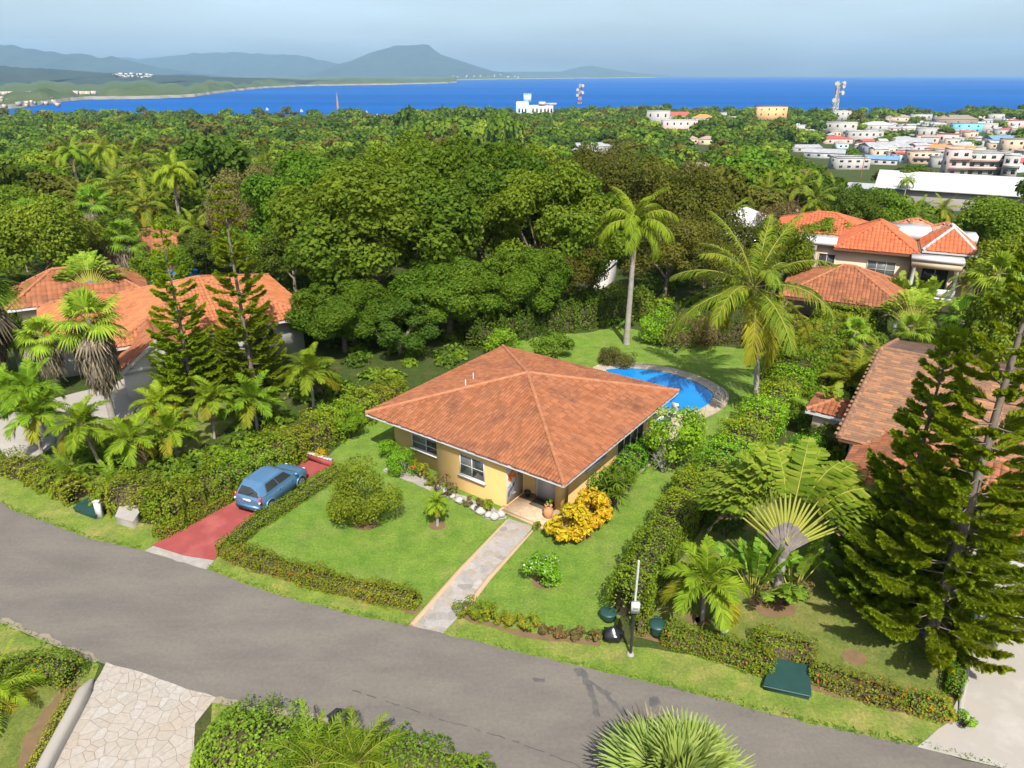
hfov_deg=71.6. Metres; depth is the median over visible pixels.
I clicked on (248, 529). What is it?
hedge
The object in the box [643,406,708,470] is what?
frangipani tree
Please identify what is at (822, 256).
window
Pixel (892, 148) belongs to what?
building
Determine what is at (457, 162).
mango tree
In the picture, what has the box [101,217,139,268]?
fan palm
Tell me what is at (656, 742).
fan palm
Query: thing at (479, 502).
shrub
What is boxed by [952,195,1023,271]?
broadleaf tree
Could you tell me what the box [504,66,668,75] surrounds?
mountains
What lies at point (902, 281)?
banana plant
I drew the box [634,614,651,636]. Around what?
hedge
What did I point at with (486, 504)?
shrub
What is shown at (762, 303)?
coconut palm
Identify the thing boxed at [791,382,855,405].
banana plant
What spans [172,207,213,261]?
coconut palm
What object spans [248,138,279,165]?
coconut palm
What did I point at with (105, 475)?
pygmy palm
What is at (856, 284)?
pavilion
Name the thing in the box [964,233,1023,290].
broadleaf tree
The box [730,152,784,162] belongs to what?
broadleaf tree
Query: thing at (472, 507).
border rock
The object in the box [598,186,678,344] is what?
royal palm
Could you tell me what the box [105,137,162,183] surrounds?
coconut palm
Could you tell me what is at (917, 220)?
house
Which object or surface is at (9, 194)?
broadleaf tree
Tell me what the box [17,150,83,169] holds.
broadleaf tree
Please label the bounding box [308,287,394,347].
mango tree
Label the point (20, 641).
verge
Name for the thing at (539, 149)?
broadleaf tree
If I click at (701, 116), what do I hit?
building
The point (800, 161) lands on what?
broadleaf tree
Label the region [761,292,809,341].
coconut palm
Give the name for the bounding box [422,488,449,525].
pygmy palm
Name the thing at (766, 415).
hedge
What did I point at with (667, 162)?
broadleaf tree
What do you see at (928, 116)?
building
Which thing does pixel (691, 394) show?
pool water
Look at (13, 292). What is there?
shrub
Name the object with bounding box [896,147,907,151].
building
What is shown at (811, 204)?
coconut palm
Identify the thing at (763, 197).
broadleaf tree
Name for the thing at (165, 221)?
broadleaf tree
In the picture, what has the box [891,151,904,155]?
building
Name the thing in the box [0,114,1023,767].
ground
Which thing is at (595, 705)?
oil stain
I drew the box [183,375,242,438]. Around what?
palm tree
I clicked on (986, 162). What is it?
building
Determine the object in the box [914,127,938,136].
building
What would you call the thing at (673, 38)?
sky
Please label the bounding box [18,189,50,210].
coconut palm
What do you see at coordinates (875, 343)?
palm tree
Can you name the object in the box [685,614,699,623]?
soil bed
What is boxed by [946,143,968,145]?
building
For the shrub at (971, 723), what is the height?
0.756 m
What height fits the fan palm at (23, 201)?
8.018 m
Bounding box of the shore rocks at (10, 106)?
[0,77,654,108]
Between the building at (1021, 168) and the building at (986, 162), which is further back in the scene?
the building at (1021, 168)
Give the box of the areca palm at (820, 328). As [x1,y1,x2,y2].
[797,320,856,364]
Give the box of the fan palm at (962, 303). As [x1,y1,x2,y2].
[938,294,981,338]
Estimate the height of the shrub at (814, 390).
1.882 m
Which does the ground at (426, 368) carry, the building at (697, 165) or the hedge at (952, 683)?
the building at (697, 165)
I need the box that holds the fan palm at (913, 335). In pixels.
[888,310,936,344]
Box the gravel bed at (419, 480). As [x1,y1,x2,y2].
[383,461,506,519]
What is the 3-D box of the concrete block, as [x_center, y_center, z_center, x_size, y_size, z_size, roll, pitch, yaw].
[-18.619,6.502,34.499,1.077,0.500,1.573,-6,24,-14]
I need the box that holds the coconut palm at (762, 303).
[670,210,838,408]
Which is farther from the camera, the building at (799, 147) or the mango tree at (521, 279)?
the building at (799, 147)
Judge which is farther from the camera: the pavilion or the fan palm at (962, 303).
the pavilion
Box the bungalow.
[365,344,678,530]
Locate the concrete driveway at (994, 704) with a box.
[917,581,1023,767]
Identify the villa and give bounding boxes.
[36,273,304,401]
[778,210,980,312]
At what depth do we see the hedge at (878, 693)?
24.75 m
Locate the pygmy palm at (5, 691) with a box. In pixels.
[0,637,51,733]
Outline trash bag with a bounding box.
[601,623,623,643]
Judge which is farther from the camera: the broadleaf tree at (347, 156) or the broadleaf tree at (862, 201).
the broadleaf tree at (347, 156)
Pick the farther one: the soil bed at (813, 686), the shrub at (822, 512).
the shrub at (822, 512)
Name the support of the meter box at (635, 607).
attached to the utility pole
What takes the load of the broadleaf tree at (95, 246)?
on the ground at (426, 368)
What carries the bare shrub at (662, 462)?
on the lawn at (404, 542)
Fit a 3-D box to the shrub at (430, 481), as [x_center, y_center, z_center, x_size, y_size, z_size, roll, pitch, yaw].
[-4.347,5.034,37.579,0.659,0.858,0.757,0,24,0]
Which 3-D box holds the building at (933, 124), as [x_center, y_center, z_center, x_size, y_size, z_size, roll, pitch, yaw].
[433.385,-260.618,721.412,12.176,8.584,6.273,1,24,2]
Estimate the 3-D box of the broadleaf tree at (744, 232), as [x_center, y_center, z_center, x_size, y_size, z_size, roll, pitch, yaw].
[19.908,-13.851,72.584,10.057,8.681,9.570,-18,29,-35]
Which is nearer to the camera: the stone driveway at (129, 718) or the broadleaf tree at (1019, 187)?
the stone driveway at (129, 718)
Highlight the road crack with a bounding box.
[352,690,579,767]
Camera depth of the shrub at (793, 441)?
39.52 m
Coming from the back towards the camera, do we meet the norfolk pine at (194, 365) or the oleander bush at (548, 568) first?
the norfolk pine at (194, 365)
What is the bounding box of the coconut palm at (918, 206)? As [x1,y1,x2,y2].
[910,194,940,220]
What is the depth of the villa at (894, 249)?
65.92 m
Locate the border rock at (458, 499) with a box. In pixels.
[454,496,464,503]
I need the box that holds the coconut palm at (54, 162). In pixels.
[26,154,79,182]
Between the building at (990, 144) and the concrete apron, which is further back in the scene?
the building at (990, 144)
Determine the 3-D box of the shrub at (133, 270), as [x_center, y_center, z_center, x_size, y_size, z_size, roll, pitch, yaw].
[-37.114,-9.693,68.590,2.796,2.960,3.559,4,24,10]
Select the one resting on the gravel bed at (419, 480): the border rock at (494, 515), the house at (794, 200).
the border rock at (494, 515)
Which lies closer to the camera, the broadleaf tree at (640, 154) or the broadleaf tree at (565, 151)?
the broadleaf tree at (565, 151)
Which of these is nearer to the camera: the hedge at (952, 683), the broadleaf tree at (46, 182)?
the hedge at (952, 683)
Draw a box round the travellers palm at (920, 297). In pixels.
[877,287,944,330]
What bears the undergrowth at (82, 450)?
on the ground at (426, 368)
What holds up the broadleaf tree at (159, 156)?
on the ground at (426, 368)
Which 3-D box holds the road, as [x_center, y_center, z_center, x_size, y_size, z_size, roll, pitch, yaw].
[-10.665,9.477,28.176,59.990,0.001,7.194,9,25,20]
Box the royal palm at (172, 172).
[143,148,198,233]
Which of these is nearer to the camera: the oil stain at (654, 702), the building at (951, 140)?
the oil stain at (654, 702)
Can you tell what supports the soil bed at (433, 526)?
on the lawn at (404, 542)
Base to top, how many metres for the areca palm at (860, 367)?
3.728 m
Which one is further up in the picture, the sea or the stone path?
the sea
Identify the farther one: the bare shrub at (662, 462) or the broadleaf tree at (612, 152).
the broadleaf tree at (612, 152)
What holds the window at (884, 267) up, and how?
in the villa at (894, 249)
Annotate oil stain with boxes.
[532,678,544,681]
[573,668,587,675]
[582,675,599,716]
[588,680,626,714]
[649,696,660,707]
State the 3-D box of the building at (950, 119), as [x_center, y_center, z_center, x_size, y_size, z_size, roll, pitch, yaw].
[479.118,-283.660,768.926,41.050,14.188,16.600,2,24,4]
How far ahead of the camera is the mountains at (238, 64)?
11260.81 m
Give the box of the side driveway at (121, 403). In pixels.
[0,379,143,460]
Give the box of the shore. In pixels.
[0,75,654,104]
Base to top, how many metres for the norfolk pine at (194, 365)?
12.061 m
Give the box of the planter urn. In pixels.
[543,497,553,518]
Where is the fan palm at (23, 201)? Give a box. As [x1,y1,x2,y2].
[8,197,37,210]
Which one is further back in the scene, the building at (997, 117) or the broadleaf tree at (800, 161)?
the building at (997, 117)
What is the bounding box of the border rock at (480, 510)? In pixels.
[475,506,485,515]
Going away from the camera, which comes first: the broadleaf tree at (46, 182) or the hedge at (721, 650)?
the hedge at (721, 650)
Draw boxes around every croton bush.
[543,502,593,541]
[574,486,613,527]
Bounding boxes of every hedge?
[0,445,92,506]
[0,644,88,692]
[23,689,76,767]
[87,463,197,518]
[139,369,408,530]
[151,447,313,540]
[189,690,340,767]
[214,461,346,552]
[215,539,421,610]
[352,720,496,767]
[459,281,654,350]
[587,428,664,498]
[602,466,712,628]
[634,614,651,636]
[660,617,776,678]
[670,356,822,519]
[693,311,799,347]
[750,623,818,664]
[759,297,893,389]
[808,659,906,712]
[901,686,956,723]
[943,603,974,699]
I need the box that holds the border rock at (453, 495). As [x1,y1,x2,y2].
[449,493,455,498]
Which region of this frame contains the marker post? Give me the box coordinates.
[92,499,103,518]
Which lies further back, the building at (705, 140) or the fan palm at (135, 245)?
the building at (705, 140)
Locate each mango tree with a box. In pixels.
[239,148,378,277]
[266,154,485,284]
[284,277,395,352]
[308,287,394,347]
[359,128,439,265]
[387,248,503,339]
[404,133,570,262]
[477,159,627,282]
[479,246,575,313]
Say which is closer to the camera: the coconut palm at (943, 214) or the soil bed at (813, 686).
the soil bed at (813, 686)
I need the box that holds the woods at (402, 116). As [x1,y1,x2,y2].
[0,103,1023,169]
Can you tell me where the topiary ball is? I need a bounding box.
[333,405,366,438]
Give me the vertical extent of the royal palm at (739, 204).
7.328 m
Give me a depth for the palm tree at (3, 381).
44.08 m
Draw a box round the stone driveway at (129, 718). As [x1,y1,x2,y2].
[54,662,215,767]
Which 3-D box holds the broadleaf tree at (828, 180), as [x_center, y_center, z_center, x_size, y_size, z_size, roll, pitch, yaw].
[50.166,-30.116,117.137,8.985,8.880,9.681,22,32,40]
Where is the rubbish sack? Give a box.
[326,708,354,728]
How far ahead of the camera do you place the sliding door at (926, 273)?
64.31 m
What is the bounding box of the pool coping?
[593,363,728,419]
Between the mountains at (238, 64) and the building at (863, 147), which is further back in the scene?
the mountains at (238, 64)
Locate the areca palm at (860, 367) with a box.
[812,344,874,392]
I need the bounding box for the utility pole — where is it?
[627,560,639,656]
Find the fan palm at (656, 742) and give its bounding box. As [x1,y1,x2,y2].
[592,702,756,767]
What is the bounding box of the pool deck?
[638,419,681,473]
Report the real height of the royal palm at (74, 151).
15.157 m
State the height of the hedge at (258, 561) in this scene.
0.943 m
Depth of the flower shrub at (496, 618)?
28.14 m
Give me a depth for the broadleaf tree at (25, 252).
73.60 m
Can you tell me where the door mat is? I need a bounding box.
[529,497,554,509]
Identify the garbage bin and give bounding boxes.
[600,604,616,622]
[649,616,666,638]
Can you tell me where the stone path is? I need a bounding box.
[412,518,531,632]
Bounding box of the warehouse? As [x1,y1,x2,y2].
[874,170,1023,210]
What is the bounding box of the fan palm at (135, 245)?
[105,224,147,263]
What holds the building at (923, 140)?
on the ground at (426, 368)
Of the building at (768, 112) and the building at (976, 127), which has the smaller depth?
the building at (976, 127)
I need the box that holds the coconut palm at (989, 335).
[954,277,1022,354]
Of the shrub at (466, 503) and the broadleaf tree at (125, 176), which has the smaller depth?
the shrub at (466, 503)
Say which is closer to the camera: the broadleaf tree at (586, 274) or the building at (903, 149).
the broadleaf tree at (586, 274)
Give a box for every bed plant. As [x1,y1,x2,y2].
[753,581,776,608]
[773,589,795,605]
[794,579,814,600]
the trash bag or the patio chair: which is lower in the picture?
the trash bag
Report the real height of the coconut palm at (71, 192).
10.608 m
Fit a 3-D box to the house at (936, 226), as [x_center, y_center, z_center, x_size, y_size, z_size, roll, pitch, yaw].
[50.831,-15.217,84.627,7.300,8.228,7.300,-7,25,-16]
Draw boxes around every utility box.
[73,497,103,518]
[762,658,811,699]
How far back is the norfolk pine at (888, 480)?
26.66 m
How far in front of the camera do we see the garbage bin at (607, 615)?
28.12 m
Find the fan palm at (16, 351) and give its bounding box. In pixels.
[5,313,35,373]
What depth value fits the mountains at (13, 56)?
8584.25 m
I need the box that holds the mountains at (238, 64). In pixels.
[119,52,336,76]
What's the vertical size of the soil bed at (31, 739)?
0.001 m
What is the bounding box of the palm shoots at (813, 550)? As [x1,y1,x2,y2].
[747,532,837,600]
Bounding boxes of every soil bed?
[17,682,80,767]
[222,560,421,613]
[353,518,377,529]
[429,521,445,529]
[463,614,601,645]
[532,576,553,588]
[570,534,592,540]
[634,629,949,722]
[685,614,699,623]
[695,616,709,624]
[747,590,795,617]
[842,649,866,665]
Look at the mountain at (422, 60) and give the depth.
10150.63 m
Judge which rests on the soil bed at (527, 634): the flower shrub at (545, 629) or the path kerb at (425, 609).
the flower shrub at (545, 629)
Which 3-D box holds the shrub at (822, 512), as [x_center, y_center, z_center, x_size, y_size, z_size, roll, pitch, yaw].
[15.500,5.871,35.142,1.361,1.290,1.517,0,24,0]
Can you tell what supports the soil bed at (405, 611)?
on the lawn at (404, 542)
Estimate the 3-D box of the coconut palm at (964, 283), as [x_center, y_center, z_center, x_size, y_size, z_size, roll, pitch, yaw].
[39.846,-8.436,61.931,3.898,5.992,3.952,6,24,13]
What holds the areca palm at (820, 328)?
on the ground at (426, 368)
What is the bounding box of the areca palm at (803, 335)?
[759,324,836,377]
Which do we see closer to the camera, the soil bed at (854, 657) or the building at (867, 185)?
the soil bed at (854, 657)
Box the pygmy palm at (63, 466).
[34,444,99,498]
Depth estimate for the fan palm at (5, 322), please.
46.81 m
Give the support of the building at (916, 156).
on the ground at (426, 368)
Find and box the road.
[0,502,997,767]
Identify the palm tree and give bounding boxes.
[0,356,65,436]
[0,363,34,415]
[0,385,72,452]
[42,394,118,468]
[99,412,162,467]
[128,380,184,436]
[143,401,201,460]
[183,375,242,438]
[221,369,286,429]
[260,696,368,767]
[281,341,341,406]
[296,706,411,767]
[659,534,750,632]
[840,336,880,371]
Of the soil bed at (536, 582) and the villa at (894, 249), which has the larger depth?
the villa at (894, 249)
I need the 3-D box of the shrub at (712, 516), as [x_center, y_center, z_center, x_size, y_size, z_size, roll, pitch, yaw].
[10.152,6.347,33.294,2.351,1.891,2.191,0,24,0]
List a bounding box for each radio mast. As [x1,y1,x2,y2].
[576,84,583,103]
[831,81,845,109]
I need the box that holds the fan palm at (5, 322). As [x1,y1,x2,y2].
[0,261,24,370]
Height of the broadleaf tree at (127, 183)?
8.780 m
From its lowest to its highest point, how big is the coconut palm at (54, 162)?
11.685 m
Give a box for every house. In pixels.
[4,263,146,322]
[99,228,200,279]
[516,93,556,113]
[569,260,616,288]
[717,207,772,260]
[773,195,804,216]
[827,337,1023,586]
[895,217,932,224]
[931,221,981,259]
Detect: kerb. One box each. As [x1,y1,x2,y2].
[35,679,93,767]
[410,519,506,625]
[462,529,533,614]
[958,614,977,723]
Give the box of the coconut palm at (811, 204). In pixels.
[794,174,842,212]
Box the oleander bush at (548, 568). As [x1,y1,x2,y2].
[520,551,562,587]
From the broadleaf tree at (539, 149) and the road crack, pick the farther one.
the broadleaf tree at (539, 149)
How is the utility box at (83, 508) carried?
on the verge at (688, 672)
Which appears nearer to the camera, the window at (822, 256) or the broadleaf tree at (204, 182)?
the window at (822, 256)
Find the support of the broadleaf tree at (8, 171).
on the ground at (426, 368)
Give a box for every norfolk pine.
[145,223,227,401]
[204,182,297,398]
[818,323,975,619]
[840,236,1023,674]
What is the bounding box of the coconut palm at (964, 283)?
[948,255,992,296]
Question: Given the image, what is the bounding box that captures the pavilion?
[779,263,907,337]
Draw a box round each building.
[571,142,614,151]
[647,110,670,123]
[661,119,697,129]
[670,112,689,118]
[682,136,698,143]
[685,162,708,168]
[692,114,711,120]
[698,136,711,144]
[755,106,787,119]
[792,144,822,151]
[796,125,809,128]
[804,148,845,157]
[817,136,852,143]
[825,121,857,135]
[828,155,871,169]
[830,130,840,135]
[832,110,851,121]
[834,141,848,148]
[845,130,883,143]
[848,182,875,189]
[854,139,874,145]
[858,142,910,152]
[859,121,893,129]
[865,155,898,164]
[868,146,888,154]
[875,139,887,141]
[885,115,910,121]
[886,151,902,155]
[887,146,897,150]
[889,126,901,130]
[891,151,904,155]
[896,137,933,143]
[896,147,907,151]
[898,153,904,162]
[902,126,915,130]
[903,149,940,163]
[904,124,916,126]
[909,114,932,119]
[909,143,929,148]
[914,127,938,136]
[920,122,929,125]
[922,135,939,143]
[926,144,975,149]
[928,155,942,167]
[931,123,946,127]
[932,115,978,125]
[933,148,944,153]
[937,133,959,141]
[939,147,972,173]
[944,138,960,142]
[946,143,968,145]
[950,123,983,132]
[962,131,978,136]
[967,150,1010,175]
[975,146,984,149]
[977,123,998,132]
[981,119,992,122]
[982,135,1013,144]
[985,141,998,148]
[986,114,1004,120]
[986,128,992,133]
[992,129,1009,134]
[997,138,1023,150]
[1000,153,1021,176]
[1002,120,1023,127]
[1014,148,1023,154]
[1017,158,1023,172]
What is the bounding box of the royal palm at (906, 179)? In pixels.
[898,173,916,196]
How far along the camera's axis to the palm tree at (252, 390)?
42.08 m
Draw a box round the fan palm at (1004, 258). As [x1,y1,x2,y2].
[960,249,1023,318]
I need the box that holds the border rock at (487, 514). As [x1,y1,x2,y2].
[484,511,491,517]
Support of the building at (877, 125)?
on the ground at (426, 368)
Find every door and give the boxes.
[538,479,554,502]
[616,422,643,462]
[919,268,948,289]
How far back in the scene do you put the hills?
3904.28 m
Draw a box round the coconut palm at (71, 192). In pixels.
[49,171,114,213]
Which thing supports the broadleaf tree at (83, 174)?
on the ground at (426, 368)
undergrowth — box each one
[0,206,1022,480]
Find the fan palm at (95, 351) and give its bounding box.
[45,285,134,423]
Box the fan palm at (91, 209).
[69,183,114,264]
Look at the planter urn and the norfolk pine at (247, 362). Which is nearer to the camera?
the planter urn
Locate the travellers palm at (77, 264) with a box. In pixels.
[51,250,126,283]
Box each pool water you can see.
[170,268,199,276]
[606,368,712,412]
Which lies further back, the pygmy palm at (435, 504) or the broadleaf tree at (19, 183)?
the broadleaf tree at (19, 183)
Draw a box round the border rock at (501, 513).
[497,510,505,516]
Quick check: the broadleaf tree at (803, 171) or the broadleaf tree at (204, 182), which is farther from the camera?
the broadleaf tree at (803, 171)
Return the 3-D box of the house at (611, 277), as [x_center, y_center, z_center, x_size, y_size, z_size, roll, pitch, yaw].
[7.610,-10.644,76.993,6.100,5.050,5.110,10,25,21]
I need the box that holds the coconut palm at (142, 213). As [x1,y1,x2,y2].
[108,177,172,226]
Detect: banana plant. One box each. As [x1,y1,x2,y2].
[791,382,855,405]
[889,270,919,315]
[906,271,960,315]
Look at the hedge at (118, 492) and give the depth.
35.14 m
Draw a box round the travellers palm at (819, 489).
[692,435,884,594]
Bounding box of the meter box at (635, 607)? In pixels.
[630,601,639,613]
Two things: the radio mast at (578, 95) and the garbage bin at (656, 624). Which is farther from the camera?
the radio mast at (578, 95)
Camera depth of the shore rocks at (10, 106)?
2012.21 m
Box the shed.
[805,392,851,449]
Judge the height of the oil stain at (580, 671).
0.001 m
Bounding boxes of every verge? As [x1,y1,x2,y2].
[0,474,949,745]
[0,623,98,756]
[201,702,371,767]
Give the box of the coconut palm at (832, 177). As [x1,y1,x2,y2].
[822,173,849,188]
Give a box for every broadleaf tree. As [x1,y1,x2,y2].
[0,159,27,190]
[0,159,36,179]
[0,184,48,223]
[0,192,104,276]
[0,246,30,285]
[2,147,42,163]
[4,166,72,185]
[10,180,33,190]
[16,219,70,266]
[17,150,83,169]
[17,162,53,174]
[24,214,105,265]
[26,170,89,206]
[61,160,110,187]
[73,194,141,216]
[77,179,120,197]
[83,210,150,263]
[98,175,157,194]
[102,156,144,168]
[107,168,159,184]
[111,178,155,197]
[115,161,153,168]
[123,143,166,161]
[126,172,202,214]
[127,151,164,165]
[128,242,194,280]
[138,185,221,221]
[142,211,193,234]
[163,132,251,193]
[176,227,229,274]
[199,162,279,251]
[200,165,219,227]
[203,200,257,271]
[211,225,263,273]
[231,162,274,216]
[252,229,318,292]
[254,154,286,159]
[304,151,343,156]
[310,154,344,161]
[322,152,358,160]
[326,146,362,159]
[362,296,439,356]
[434,136,458,147]
[472,147,499,159]
[483,157,499,235]
[488,142,559,246]
[527,240,608,305]
[551,142,640,212]
[551,148,594,161]
[591,143,646,224]
[593,153,688,223]
[605,146,642,159]
[620,216,722,297]
[632,159,737,279]
[636,159,689,183]
[639,153,659,161]
[665,203,755,287]
[685,164,760,209]
[685,238,756,303]
[714,146,789,191]
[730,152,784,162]
[730,187,786,218]
[731,163,790,196]
[741,217,816,299]
[752,201,802,261]
[765,158,803,186]
[782,186,797,198]
[787,156,827,174]
[789,165,818,175]
[794,173,848,212]
[795,169,812,184]
[804,216,855,235]
[819,182,878,209]
[826,189,892,221]
[867,186,918,221]
[894,163,926,172]
[913,200,942,223]
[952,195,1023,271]
[957,282,1023,363]
[964,195,1017,211]
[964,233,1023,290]
[1014,179,1023,198]
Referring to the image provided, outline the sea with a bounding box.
[8,77,1023,116]
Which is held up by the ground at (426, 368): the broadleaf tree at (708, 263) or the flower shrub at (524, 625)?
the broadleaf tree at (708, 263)
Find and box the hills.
[0,66,334,85]
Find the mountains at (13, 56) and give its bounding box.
[0,45,222,75]
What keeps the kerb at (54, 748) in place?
on the ground at (426, 368)
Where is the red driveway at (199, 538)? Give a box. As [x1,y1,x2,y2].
[152,460,329,559]
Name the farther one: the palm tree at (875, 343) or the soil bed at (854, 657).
the palm tree at (875, 343)
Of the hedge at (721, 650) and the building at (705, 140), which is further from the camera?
the building at (705, 140)
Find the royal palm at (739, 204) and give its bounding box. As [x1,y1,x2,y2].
[731,197,748,208]
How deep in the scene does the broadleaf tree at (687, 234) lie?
64.94 m
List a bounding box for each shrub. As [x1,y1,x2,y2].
[0,287,22,318]
[120,267,146,280]
[312,447,327,457]
[325,453,404,525]
[377,438,399,455]
[384,444,420,475]
[410,459,429,477]
[423,472,434,485]
[432,473,457,495]
[451,594,483,620]
[463,495,472,506]
[466,605,491,622]
[474,498,483,509]
[482,498,493,511]
[482,600,506,624]
[483,327,522,351]
[502,611,521,628]
[517,612,539,631]
[528,329,574,358]
[532,521,540,530]
[539,623,553,634]
[553,625,569,638]
[570,625,585,641]
[586,628,602,641]
[598,346,637,368]
[638,305,680,344]
[648,447,677,471]
[659,310,722,349]
[703,502,754,536]
[784,432,827,462]
[789,407,812,434]
[797,385,830,407]
[805,422,838,450]
[811,499,833,516]
[949,708,978,727]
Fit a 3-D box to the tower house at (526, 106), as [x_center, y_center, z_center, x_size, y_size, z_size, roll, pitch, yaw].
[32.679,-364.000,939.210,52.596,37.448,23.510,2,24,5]
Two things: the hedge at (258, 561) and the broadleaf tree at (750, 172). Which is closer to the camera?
the hedge at (258, 561)
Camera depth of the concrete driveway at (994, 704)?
23.89 m
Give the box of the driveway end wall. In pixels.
[307,452,332,466]
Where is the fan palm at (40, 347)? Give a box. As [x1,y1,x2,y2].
[12,312,71,385]
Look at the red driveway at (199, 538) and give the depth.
33.77 m
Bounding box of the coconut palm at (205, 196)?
[184,188,212,230]
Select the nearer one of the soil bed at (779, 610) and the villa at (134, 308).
the soil bed at (779, 610)
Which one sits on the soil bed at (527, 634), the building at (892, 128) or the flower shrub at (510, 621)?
the flower shrub at (510, 621)
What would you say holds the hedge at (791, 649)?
on the soil bed at (813, 686)
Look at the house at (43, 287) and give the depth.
63.12 m
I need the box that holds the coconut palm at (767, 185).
[750,169,788,206]
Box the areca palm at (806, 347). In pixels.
[769,344,820,382]
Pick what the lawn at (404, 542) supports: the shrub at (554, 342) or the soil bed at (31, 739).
the shrub at (554, 342)
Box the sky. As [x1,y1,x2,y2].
[0,0,1023,76]
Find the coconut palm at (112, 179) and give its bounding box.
[88,155,135,193]
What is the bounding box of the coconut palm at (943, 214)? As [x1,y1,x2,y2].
[927,193,963,222]
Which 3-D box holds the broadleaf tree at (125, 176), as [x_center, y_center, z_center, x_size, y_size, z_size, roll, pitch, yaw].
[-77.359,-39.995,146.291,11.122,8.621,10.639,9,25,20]
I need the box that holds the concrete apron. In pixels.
[145,546,213,568]
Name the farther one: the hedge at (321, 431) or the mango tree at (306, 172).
the mango tree at (306, 172)
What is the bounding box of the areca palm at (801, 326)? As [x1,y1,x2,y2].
[777,319,823,344]
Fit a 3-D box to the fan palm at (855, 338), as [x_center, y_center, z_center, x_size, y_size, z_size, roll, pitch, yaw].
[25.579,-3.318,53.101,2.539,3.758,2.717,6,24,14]
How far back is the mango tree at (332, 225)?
54.81 m
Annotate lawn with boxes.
[0,683,55,767]
[49,379,262,500]
[215,327,773,635]
[634,480,968,710]
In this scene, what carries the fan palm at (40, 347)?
on the ground at (426, 368)
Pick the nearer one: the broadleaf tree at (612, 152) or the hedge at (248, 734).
the hedge at (248, 734)
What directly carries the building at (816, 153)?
on the ground at (426, 368)
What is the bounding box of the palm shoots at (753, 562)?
[703,526,806,603]
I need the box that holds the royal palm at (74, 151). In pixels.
[47,134,93,182]
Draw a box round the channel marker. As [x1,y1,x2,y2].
[336,92,338,115]
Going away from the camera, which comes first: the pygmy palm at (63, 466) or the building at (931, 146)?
the pygmy palm at (63, 466)
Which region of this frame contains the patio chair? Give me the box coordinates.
[667,402,678,415]
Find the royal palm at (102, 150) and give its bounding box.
[84,133,119,169]
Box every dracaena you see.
[595,461,635,510]
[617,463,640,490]
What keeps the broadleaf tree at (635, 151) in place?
on the ground at (426, 368)
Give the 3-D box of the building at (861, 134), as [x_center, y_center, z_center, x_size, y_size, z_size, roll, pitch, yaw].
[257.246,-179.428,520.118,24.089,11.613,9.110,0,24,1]
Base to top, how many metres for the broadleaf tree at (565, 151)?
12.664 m
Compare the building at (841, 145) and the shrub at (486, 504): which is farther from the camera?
the building at (841, 145)
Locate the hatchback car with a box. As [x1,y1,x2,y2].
[234,463,306,511]
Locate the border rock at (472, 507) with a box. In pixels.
[470,504,477,510]
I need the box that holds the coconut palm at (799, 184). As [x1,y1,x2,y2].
[782,168,821,213]
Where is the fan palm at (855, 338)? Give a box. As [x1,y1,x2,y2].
[839,316,872,359]
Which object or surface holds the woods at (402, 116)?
on the ground at (426, 368)
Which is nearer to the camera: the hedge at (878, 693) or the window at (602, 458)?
the hedge at (878, 693)
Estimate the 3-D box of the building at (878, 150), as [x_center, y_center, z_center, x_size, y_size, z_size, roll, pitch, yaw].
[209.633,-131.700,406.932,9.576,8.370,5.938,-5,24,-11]
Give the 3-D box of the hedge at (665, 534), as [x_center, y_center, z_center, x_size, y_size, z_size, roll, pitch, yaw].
[6.779,6.732,31.876,2.200,2.220,10.619,12,27,26]
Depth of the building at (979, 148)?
434.06 m
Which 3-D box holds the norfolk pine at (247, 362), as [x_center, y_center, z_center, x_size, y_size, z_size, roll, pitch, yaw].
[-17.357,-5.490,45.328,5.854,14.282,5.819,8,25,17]
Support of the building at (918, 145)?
on the ground at (426, 368)
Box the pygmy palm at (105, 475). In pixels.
[83,456,143,511]
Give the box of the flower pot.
[524,489,530,496]
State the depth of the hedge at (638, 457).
38.68 m
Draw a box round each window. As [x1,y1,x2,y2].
[252,330,275,346]
[410,432,436,458]
[458,453,485,485]
[585,455,606,472]
[817,253,835,265]
[866,260,896,276]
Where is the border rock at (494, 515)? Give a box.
[489,512,499,519]
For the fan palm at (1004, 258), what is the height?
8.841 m
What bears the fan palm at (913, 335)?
on the ground at (426, 368)
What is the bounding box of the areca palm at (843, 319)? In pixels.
[818,311,876,347]
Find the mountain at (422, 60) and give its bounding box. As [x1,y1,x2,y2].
[296,44,511,76]
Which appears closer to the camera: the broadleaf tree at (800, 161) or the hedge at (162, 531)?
the hedge at (162, 531)
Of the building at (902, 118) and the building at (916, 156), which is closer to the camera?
the building at (916, 156)
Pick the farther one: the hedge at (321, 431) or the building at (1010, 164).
the building at (1010, 164)
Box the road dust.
[0,618,480,764]
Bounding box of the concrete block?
[115,505,140,528]
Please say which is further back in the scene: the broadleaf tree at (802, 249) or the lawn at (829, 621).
the broadleaf tree at (802, 249)
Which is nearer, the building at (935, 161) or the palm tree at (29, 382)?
the palm tree at (29, 382)
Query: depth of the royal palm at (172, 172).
87.88 m

